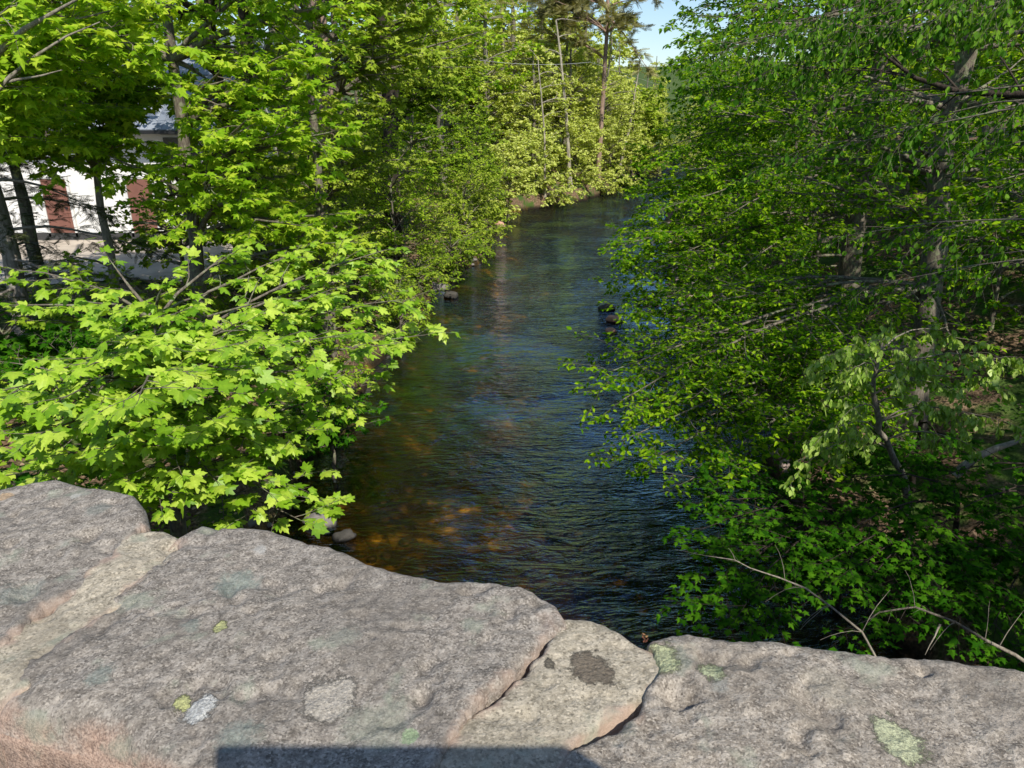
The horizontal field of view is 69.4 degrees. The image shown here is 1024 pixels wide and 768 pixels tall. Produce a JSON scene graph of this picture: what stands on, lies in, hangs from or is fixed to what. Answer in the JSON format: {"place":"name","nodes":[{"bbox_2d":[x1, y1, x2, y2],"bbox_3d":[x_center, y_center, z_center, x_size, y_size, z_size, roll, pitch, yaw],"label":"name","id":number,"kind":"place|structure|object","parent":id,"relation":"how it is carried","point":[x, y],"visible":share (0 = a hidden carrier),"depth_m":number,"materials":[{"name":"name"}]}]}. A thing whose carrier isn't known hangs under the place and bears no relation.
{"place":"outdoors","nodes":[
{"label":"outdoors","id":0,"kind":"place"},
{"bbox_2d":[0,207,338,284],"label":"wall","id":1,"kind":"structure","parent":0,"point":[154,270],"depth_m":19.00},
{"bbox_2d":[0,48,1023,668],"bbox_3d":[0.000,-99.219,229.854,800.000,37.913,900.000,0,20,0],"label":"ground","id":2,"kind":"structure","parent":0,"point":[370,488],"depth_m":11.13,"materials":[{"name":"brown soil"}]},
{"bbox_2d":[0,452,99,487],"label":"bank shrub","id":3,"kind":"object","parent":2,"relation":"on","point":[20,478],"visible":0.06,"depth_m":6.60,"materials":[{"name":"green plant"}]},
{"bbox_2d":[0,298,108,359],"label":"bank shrub","id":4,"kind":"object","parent":2,"relation":"on","point":[23,338],"visible":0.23,"depth_m":10.63,"materials":[{"name":"green plant"}]},
{"bbox_2d":[0,306,159,451],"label":"bank shrub","id":5,"kind":"object","parent":2,"relation":"on","point":[81,340],"visible":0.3,"depth_m":8.90,"materials":[{"name":"green plant"}]},
{"bbox_2d":[0,0,166,303],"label":"maple tree","id":6,"kind":"object","parent":2,"relation":"on","point":[32,233],"visible":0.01,"depth_m":13.88,"materials":[{"name":"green plant"}]},
{"bbox_2d":[0,13,181,335],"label":"tree","id":7,"kind":"object","parent":2,"relation":"on","point":[10,248],"visible":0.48,"depth_m":12.17,"materials":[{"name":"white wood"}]},
{"bbox_2d":[0,248,206,400],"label":"bank shrub","id":8,"kind":"object","parent":2,"relation":"on","point":[64,318],"visible":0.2,"depth_m":10.35,"materials":[{"name":"green plant"}]},
{"bbox_2d":[0,0,210,330],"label":"maple tree","id":9,"kind":"object","parent":2,"relation":"on","point":[117,113],"visible":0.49,"depth_m":10.19,"materials":[{"name":"green plant"}]},
{"bbox_2d":[0,0,213,167],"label":"maple tree","id":10,"kind":"object","parent":2,"relation":"on","point":[33,39],"visible":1,"depth_m":7.23,"materials":[{"name":"green plant"}]},
{"bbox_2d":[0,31,309,239],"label":"white house","id":11,"kind":"structure","parent":2,"relation":"on","point":[160,126],"depth_m":21.44,"materials":[{"name":"painted wood"},{"name":"asphalt shingles"},{"name":"glass"}]},
{"bbox_2d":[37,176,77,234],"bbox_3d":[-13.190,-5.150,21.502,0.860,1.740,0.086,0,20,0],"label":"door","id":12,"kind":"structure","parent":11,"relation":"in","point":[61,222],"depth_m":21.55,"materials":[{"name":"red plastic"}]},
{"bbox_2d":[124,176,161,236],"bbox_3d":[-10.740,-5.150,21.502,0.860,1.740,0.086,0,20,0],"label":"door","id":13,"kind":"structure","parent":11,"relation":"in","point":[134,188],"depth_m":21.38,"materials":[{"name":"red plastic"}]},
{"bbox_2d":[88,155,224,284],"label":"thicket shrub","id":14,"kind":"object","parent":2,"relation":"on","point":[160,219],"visible":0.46,"depth_m":15.32,"materials":[{"name":"green plant"}]},
{"bbox_2d":[2,0,381,387],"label":"maple tree","id":15,"kind":"object","parent":2,"relation":"on","point":[209,171],"visible":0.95,"depth_m":9.20,"materials":[{"name":"green plant"}]},
{"bbox_2d":[121,0,329,292],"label":"maple tree","id":16,"kind":"object","parent":2,"relation":"on","point":[181,18],"visible":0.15,"depth_m":13.29,"materials":[{"name":"green plant"}]},
{"bbox_2d":[0,229,459,538],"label":"sycamore tree","id":17,"kind":"object","parent":2,"relation":"on","point":[160,410],"visible":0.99,"depth_m":5.94,"materials":[{"name":"green plant"}]},
{"bbox_2d":[167,233,317,348],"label":"bank shrub","id":18,"kind":"object","parent":2,"relation":"on","point":[219,304],"visible":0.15,"depth_m":12.33,"materials":[{"name":"green plant"}]},
{"bbox_2d":[0,180,492,538],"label":"undergrowth","id":19,"kind":"object","parent":2,"relation":"on","point":[188,522],"visible":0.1,"depth_m":14.38,"materials":[{"name":"green plant"}]},
{"bbox_2d":[136,0,359,188],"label":"woodland tree","id":20,"kind":"object","parent":2,"relation":"on","point":[232,19],"visible":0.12,"depth_m":18.89,"materials":[{"name":"green plant"}]},
{"bbox_2d":[237,0,273,256],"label":"pine tree","id":21,"kind":"object","parent":2,"relation":"on","point":[242,14],"visible":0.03,"depth_m":14.90,"materials":[{"name":"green plant"}]},
{"bbox_2d":[184,190,361,363],"bbox_3d":[-3.771,-1.839,12.631,2.936,3.280,2.759,7,22,19],"label":"bank shrub","id":22,"kind":"object","parent":2,"relation":"on","point":[297,294],"visible":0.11,"depth_m":12.20,"materials":[{"name":"green plant"}]},
{"bbox_2d":[232,0,377,213],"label":"woodland tree","id":23,"kind":"object","parent":2,"relation":"on","point":[299,76],"visible":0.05,"depth_m":24.35,"materials":[{"name":"green plant"}]},
{"bbox_2d":[249,118,396,269],"bbox_3d":[-4.442,-4.066,17.109,3.438,3.969,3.557,0,20,0],"label":"bank shrub","id":24,"kind":"object","parent":2,"relation":"on","point":[356,165],"visible":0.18,"depth_m":16.76,"materials":[{"name":"green plant"}]},
{"bbox_2d":[257,382,389,492],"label":"bank shrub","id":25,"kind":"object","parent":2,"relation":"on","point":[333,435],"visible":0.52,"depth_m":10.36,"materials":[{"name":"green plant"}]},
{"bbox_2d":[310,0,341,272],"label":"pine tree","id":26,"kind":"object","parent":2,"relation":"on","point":[322,19],"visible":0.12,"depth_m":17.59,"materials":[{"name":"brown plant"}]},
{"bbox_2d":[242,129,415,348],"bbox_3d":[-3.445,-2.521,13.481,2.462,4.297,2.752,13,24,31],"label":"bank shrub","id":27,"kind":"object","parent":2,"relation":"on","point":[357,176],"visible":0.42,"depth_m":13.13,"materials":[{"name":"green plant"}]},
{"bbox_2d":[284,313,378,428],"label":"bank shrub","id":28,"kind":"object","parent":2,"relation":"on","point":[359,366],"visible":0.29,"depth_m":11.60,"materials":[{"name":"green plant"}]},
{"bbox_2d":[298,185,400,334],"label":"bank shrub","id":29,"kind":"object","parent":2,"relation":"on","point":[362,271],"visible":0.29,"depth_m":15.01,"materials":[{"name":"green plant"}]},
{"bbox_2d":[239,0,486,356],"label":"maple tree","id":30,"kind":"object","parent":2,"relation":"on","point":[373,63],"visible":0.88,"depth_m":11.70,"materials":[{"name":"green plant"}]},
{"bbox_2d":[291,1,454,193],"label":"woodland tree","id":31,"kind":"object","parent":2,"relation":"on","point":[395,20],"visible":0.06,"depth_m":30.66,"materials":[{"name":"green plant"}]},
{"bbox_2d":[335,114,427,218],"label":"thicket shrub","id":32,"kind":"object","parent":2,"relation":"on","point":[400,154],"visible":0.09,"depth_m":25.11,"materials":[{"name":"green plant"}]},
{"bbox_2d":[264,0,500,296],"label":"maple tree","id":33,"kind":"object","parent":2,"relation":"on","point":[437,80],"visible":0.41,"depth_m":15.67,"materials":[{"name":"green plant"}]},
{"bbox_2d":[325,83,447,295],"bbox_3d":[-3.088,-4.343,17.841,3.152,5.581,2.996,0,20,0],"label":"bank shrub","id":34,"kind":"object","parent":2,"relation":"on","point":[418,173],"visible":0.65,"depth_m":17.48,"materials":[{"name":"green plant"}]},
{"bbox_2d":[341,152,466,279],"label":"bank shrub","id":35,"kind":"object","parent":2,"relation":"on","point":[439,208],"visible":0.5,"depth_m":20.03,"materials":[{"name":"green plant"}]},
{"bbox_2d":[360,260,449,340],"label":"bank shrub","id":36,"kind":"object","parent":2,"relation":"on","point":[395,311],"visible":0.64,"depth_m":16.82,"materials":[{"name":"green plant"}]},
{"bbox_2d":[354,100,469,193],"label":"thicket shrub","id":37,"kind":"object","parent":2,"relation":"on","point":[435,141],"visible":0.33,"depth_m":33.00,"materials":[{"name":"green plant"}]},
{"bbox_2d":[332,3,492,223],"bbox_3d":[-2.875,-9.476,21.234,4.867,11.038,4.679,-5,21,-14],"label":"maple tree","id":38,"kind":"object","parent":2,"relation":"on","point":[433,96],"visible":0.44,"depth_m":21.35,"materials":[{"name":"green plant"}]},
{"bbox_2d":[378,241,464,309],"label":"bank shrub","id":39,"kind":"object","parent":2,"relation":"on","point":[418,271],"visible":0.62,"depth_m":19.75,"materials":[{"name":"green plant"}]},
{"bbox_2d":[393,0,507,192],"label":"woodland tree","id":40,"kind":"object","parent":2,"relation":"on","point":[440,121],"visible":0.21,"depth_m":34.98,"materials":[{"name":"green plant"}]},
{"bbox_2d":[414,105,489,176],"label":"thicket shrub","id":41,"kind":"object","parent":2,"relation":"on","point":[450,131],"visible":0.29,"depth_m":38.76,"materials":[{"name":"green plant"}]},
{"bbox_2d":[377,0,527,267],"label":"pine tree","id":42,"kind":"object","parent":2,"relation":"on","point":[387,96],"visible":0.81,"depth_m":19.75,"materials":[{"name":"brown plant"}]},
{"bbox_2d":[408,210,504,276],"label":"bank shrub","id":43,"kind":"object","parent":2,"relation":"on","point":[467,249],"visible":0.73,"depth_m":22.50,"materials":[{"name":"green plant"}]},
{"bbox_2d":[405,3,511,165],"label":"willow thicket","id":44,"kind":"object","parent":2,"relation":"on","point":[475,53],"visible":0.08,"depth_m":42.91,"materials":[{"name":"green plant"}]},
{"bbox_2d":[416,157,516,245],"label":"bank shrub","id":45,"kind":"object","parent":2,"relation":"on","point":[466,215],"visible":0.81,"depth_m":25.62,"materials":[{"name":"green plant"}]},
{"bbox_2d":[429,101,514,220],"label":"bank shrub","id":46,"kind":"object","parent":2,"relation":"on","point":[463,141],"visible":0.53,"depth_m":29.72,"materials":[{"name":"green plant"}]},
{"bbox_2d":[429,0,516,162],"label":"woodland tree","id":47,"kind":"object","parent":2,"relation":"on","point":[513,32],"visible":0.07,"depth_m":43.05,"materials":[{"name":"green plant"}]},
{"bbox_2d":[417,0,543,169],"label":"woodland tree","id":48,"kind":"object","parent":2,"relation":"on","point":[485,19],"visible":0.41,"depth_m":41.05,"materials":[{"name":"green plant"}]},
{"bbox_2d":[452,189,520,238],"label":"bank shrub","id":49,"kind":"object","parent":2,"relation":"on","point":[495,216],"visible":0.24,"depth_m":27.89,"materials":[{"name":"green plant"}]},
{"bbox_2d":[448,43,542,165],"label":"willow thicket","id":50,"kind":"object","parent":2,"relation":"on","point":[500,109],"visible":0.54,"depth_m":40.62,"materials":[{"name":"green plant"}]},
{"bbox_2d":[453,14,559,160],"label":"willow thicket","id":51,"kind":"object","parent":2,"relation":"on","point":[503,48],"visible":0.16,"depth_m":44.52,"materials":[{"name":"green plant"}]},
{"bbox_2d":[473,125,543,224],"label":"willow shrub","id":52,"kind":"object","parent":2,"relation":"on","point":[514,168],"visible":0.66,"depth_m":34.29,"materials":[{"name":"green plant"}]},
{"bbox_2d":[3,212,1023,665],"bbox_3d":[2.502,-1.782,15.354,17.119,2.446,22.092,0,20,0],"label":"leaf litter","id":53,"kind":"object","parent":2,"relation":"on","point":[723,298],"visible":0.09,"depth_m":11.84,"materials":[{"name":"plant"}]},
{"bbox_2d":[482,0,569,165],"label":"woodland tree","id":54,"kind":"object","parent":2,"relation":"on","point":[513,21],"visible":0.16,"depth_m":47.87,"materials":[{"name":"green plant"}]},
{"bbox_2d":[492,50,582,164],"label":"willow thicket","id":55,"kind":"object","parent":2,"relation":"on","point":[534,103],"visible":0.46,"depth_m":42.86,"materials":[{"name":"green plant"}]},
{"bbox_2d":[498,110,578,193],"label":"willow shrub","id":56,"kind":"object","parent":2,"relation":"on","point":[541,159],"visible":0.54,"depth_m":39.83,"materials":[{"name":"green plant"}]},
{"bbox_2d":[518,43,578,198],"bbox_3d":[1.964,-13.821,39.119,2.549,7.835,3.364,-10,22,-25],"label":"birch tree","id":57,"kind":"object","parent":2,"relation":"on","point":[562,84],"visible":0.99,"depth_m":38.77,"materials":[{"name":"green plant"}]},
{"bbox_2d":[505,19,592,164],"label":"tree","id":58,"kind":"object","parent":2,"relation":"on","point":[557,119],"visible":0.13,"depth_m":49.23,"materials":[{"name":"green plant"}]},
{"bbox_2d":[513,172,588,206],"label":"willow shrub","id":59,"kind":"object","parent":2,"relation":"on","point":[562,198],"visible":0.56,"depth_m":40.79,"materials":[{"name":"green plant"}]},
{"bbox_2d":[537,13,585,187],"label":"birch tree","id":60,"kind":"object","parent":2,"relation":"on","point":[563,77],"visible":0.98,"depth_m":41.45,"materials":[{"name":"green plant"}]},
{"bbox_2d":[307,268,817,619],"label":"riverbed stones","id":61,"kind":"object","parent":2,"relation":"on","point":[384,519],"visible":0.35,"depth_m":11.59,"materials":[{"name":"stone"}]},
{"bbox_2d":[525,13,601,165],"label":"woodland tree","id":62,"kind":"object","parent":2,"relation":"on","point":[582,61],"visible":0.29,"depth_m":47.62,"materials":[{"name":"green plant"}]},
{"bbox_2d":[529,49,617,169],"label":"willow thicket","id":63,"kind":"object","parent":2,"relation":"on","point":[589,92],"visible":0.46,"depth_m":45.82,"materials":[{"name":"green plant"}]},
{"bbox_2d":[538,109,615,189],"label":"willow shrub","id":64,"kind":"object","parent":2,"relation":"on","point":[575,152],"visible":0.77,"depth_m":43.42,"materials":[{"name":"green plant"}]},
{"bbox_2d":[531,28,622,150],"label":"willow thicket","id":65,"kind":"object","parent":2,"relation":"on","point":[574,49],"visible":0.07,"depth_m":53.31,"materials":[{"name":"green plant"}]},
{"bbox_2d":[517,0,663,180],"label":"pine tree","id":66,"kind":"object","parent":2,"relation":"on","point":[564,8],"visible":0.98,"depth_m":43.42,"materials":[{"name":"green plant"}]},
{"bbox_2d":[580,25,626,170],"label":"birch tree","id":67,"kind":"object","parent":2,"relation":"on","point":[609,54],"visible":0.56,"depth_m":47.34,"materials":[{"name":"green plant"}]},
{"bbox_2d":[572,65,639,164],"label":"willow thicket","id":68,"kind":"object","parent":2,"relation":"on","point":[618,106],"visible":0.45,"depth_m":50.16,"materials":[{"name":"green plant"}]},
{"bbox_2d":[576,156,635,200],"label":"willow shrub","id":69,"kind":"object","parent":2,"relation":"on","point":[614,175],"visible":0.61,"depth_m":46.09,"materials":[{"name":"green plant"}]},
{"bbox_2d":[580,108,654,188],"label":"willow shrub","id":70,"kind":"object","parent":2,"relation":"on","point":[606,153],"visible":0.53,"depth_m":48.20,"materials":[{"name":"green plant"}]},
{"bbox_2d":[593,0,641,112],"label":"woodland tree","id":71,"kind":"object","parent":2,"relation":"on","point":[623,53],"visible":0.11,"depth_m":63.73,"materials":[{"name":"green plant"}]},
{"bbox_2d":[420,147,834,210],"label":"undergrowth","id":72,"kind":"object","parent":2,"relation":"on","point":[457,166],"visible":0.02,"depth_m":45.20,"materials":[{"name":"green plant"}]},
{"bbox_2d":[611,106,652,176],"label":"woodland tree","id":73,"kind":"object","parent":2,"relation":"on","point":[643,137],"visible":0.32,"depth_m":54.87,"materials":[{"name":"green plant"}]},
{"bbox_2d":[614,51,650,164],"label":"birch tree","id":74,"kind":"object","parent":2,"relation":"on","point":[635,101],"visible":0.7,"depth_m":51.43,"materials":[{"name":"green plant"}]},
{"bbox_2d":[607,85,674,173],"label":"willow shrub","id":75,"kind":"object","parent":2,"relation":"on","point":[651,107],"visible":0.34,"depth_m":57.77,"materials":[{"name":"green plant"}]},
{"bbox_2d":[674,19,744,169],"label":"woodland tree","id":76,"kind":"object","parent":2,"relation":"on","point":[728,80],"visible":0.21,"depth_m":46.21,"materials":[{"name":"green plant"}]},
{"bbox_2d":[631,222,791,485],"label":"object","id":77,"kind":"structure","parent":2,"relation":"on","point":[784,466],"depth_m":17.22,"materials":[{"name":"stone"}]},
{"bbox_2d":[683,99,782,201],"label":"thicket shrub","id":78,"kind":"object","parent":2,"relation":"on","point":[723,118],"visible":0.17,"depth_m":30.99,"materials":[{"name":"green plant"}]},
{"bbox_2d":[655,449,889,646],"bbox_3d":[2.344,1.935,6.907,1.937,2.078,2.630,5,21,14],"label":"hazel bush","id":79,"kind":"object","parent":2,"relation":"on","point":[772,530],"visible":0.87,"depth_m":6.65,"materials":[{"name":"green plant"}]},
{"bbox_2d":[605,0,942,260],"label":"beech tree","id":80,"kind":"object","parent":2,"relation":"on","point":[670,62],"visible":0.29,"depth_m":19.63,"materials":[{"name":"green plant"}]},
{"bbox_2d":[717,125,843,230],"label":"thicket shrub","id":81,"kind":"object","parent":2,"relation":"on","point":[768,144],"visible":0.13,"depth_m":23.21,"materials":[{"name":"green plant"}]},
{"bbox_2d":[557,0,1023,514],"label":"beech tree","id":82,"kind":"object","parent":2,"relation":"on","point":[791,365],"visible":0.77,"depth_m":8.83,"materials":[{"name":"green plant"}]},
{"bbox_2d":[735,93,858,203],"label":"thicket shrub","id":83,"kind":"object","parent":2,"relation":"on","point":[782,144],"visible":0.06,"depth_m":26.09,"materials":[{"name":"green plant"}]},
{"bbox_2d":[588,0,1023,345],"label":"beech tree","id":84,"kind":"object","parent":2,"relation":"on","point":[730,234],"visible":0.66,"depth_m":13.14,"materials":[{"name":"green plant"}]},
{"bbox_2d":[775,181,886,279],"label":"thicket shrub","id":85,"kind":"object","parent":2,"relation":"on","point":[814,250],"visible":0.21,"depth_m":17.59,"materials":[{"name":"green plant"}]},
{"bbox_2d":[659,0,1023,318],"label":"tree","id":86,"kind":"object","parent":2,"relation":"on","point":[961,12],"visible":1,"depth_m":5.39,"materials":[{"name":"green plant"}]},
{"bbox_2d":[684,182,1023,622],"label":"undergrowth","id":87,"kind":"object","parent":2,"relation":"on","point":[990,409],"visible":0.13,"depth_m":12.16,"materials":[{"name":"green plant"}]},
{"bbox_2d":[698,547,1023,662],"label":"fallen branch","id":88,"kind":"object","parent":2,"relation":"on","point":[1018,657],"visible":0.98,"depth_m":5.28,"materials":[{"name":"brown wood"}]},
{"bbox_2d":[733,6,1023,182],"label":"tree","id":89,"kind":"object","parent":2,"relation":"on","point":[896,62],"visible":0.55,"depth_m":5.98,"materials":[{"name":"green plant"}]},
{"bbox_2d":[751,401,1015,516],"bbox_3d":[3.998,1.043,8.420,2.830,1.322,1.856,0,20,0],"label":"hazel bush","id":90,"kind":"object","parent":2,"relation":"on","point":[879,453],"visible":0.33,"depth_m":8.14,"materials":[{"name":"green plant"}]},
{"bbox_2d":[759,456,1023,664],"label":"hazel bush","id":91,"kind":"object","parent":2,"relation":"on","point":[949,577],"visible":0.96,"depth_m":6.30,"materials":[{"name":"green plant"}]},
{"bbox_2d":[779,317,1023,560],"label":"birch tree","id":92,"kind":"object","parent":2,"relation":"on","point":[845,378],"visible":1,"depth_m":6.72,"materials":[{"name":"leaf"},{"name":"dark bark"}]},
{"bbox_2d":[842,64,986,194],"bbox_3d":[12.889,-7.906,23.818,4.696,4.510,4.412,11,23,27],"label":"thicket shrub","id":93,"kind":"object","parent":2,"relation":"on","point":[907,188],"visible":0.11,"depth_m":23.66,"materials":[{"name":"green plant"}]},
{"bbox_2d":[821,0,1023,272],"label":"beech tree","id":94,"kind":"object","parent":2,"relation":"on","point":[1006,175],"visible":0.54,"depth_m":6.56,"materials":[{"name":"green plant"}]},
{"bbox_2d":[852,87,1018,234],"bbox_3d":[11.084,-5.655,19.334,4.072,4.063,4.334,13,24,32],"label":"thicket shrub","id":95,"kind":"object","parent":2,"relation":"on","point":[914,181],"visible":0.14,"depth_m":19.18,"materials":[{"name":"green plant"}]},
{"bbox_2d":[889,432,1023,671],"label":"hazel bush","id":96,"kind":"object","parent":2,"relation":"on","point":[999,602],"visible":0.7,"depth_m":6.72,"materials":[{"name":"green plant"}]},
{"bbox_2d":[892,2,1023,203],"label":"beech tree","id":97,"kind":"object","parent":2,"relation":"on","point":[935,74],"visible":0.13,"depth_m":14.90,"materials":[{"name":"green plant"}]},
{"bbox_2d":[904,112,1023,272],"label":"thicket shrub","id":98,"kind":"object","parent":2,"relation":"on","point":[983,197],"visible":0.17,"depth_m":14.09,"materials":[{"name":"green plant"}]},
{"bbox_2d":[912,168,1023,332],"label":"thicket shrub","id":99,"kind":"object","parent":2,"relation":"on","point":[1007,242],"visible":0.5,"depth_m":11.54,"materials":[{"name":"green plant"}]},
{"bbox_2d":[952,437,1022,477],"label":"fallen log","id":100,"kind":"object","parent":2,"relation":"on","point":[994,449],"visible":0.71,"depth_m":7.40,"materials":[{"name":"grey wood"}]},
{"bbox_2d":[8,0,1023,66],"label":"sky","id":101,"kind":"structure","parent":0,"point":[651,39],"materials":[{"name":"blue"}]},
{"bbox_2d":[286,157,898,658],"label":"river","id":102,"kind":"structure","parent":0,"point":[482,271],"depth_m":14.23,"materials":[{"name":"liquid"}]},
{"bbox_2d":[332,529,356,544],"bbox_3d":[-2.092,1.898,9.212,0.312,0.198,0.194,0,20,0],"label":"river rock","id":103,"kind":"object","parent":102,"relation":"in","point":[344,536],"visible":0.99,"depth_m":9.15,"materials":[{"name":"stone"}]},
{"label":"stone bridge","id":104,"kind":"object","parent":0,"visible":0},
{"bbox_2d":[0,480,1023,767],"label":"stone parapet","id":105,"kind":"structure","parent":104,"relation":"on","point":[128,638],"depth_m":0.70,"materials":[{"name":"grey stone"}]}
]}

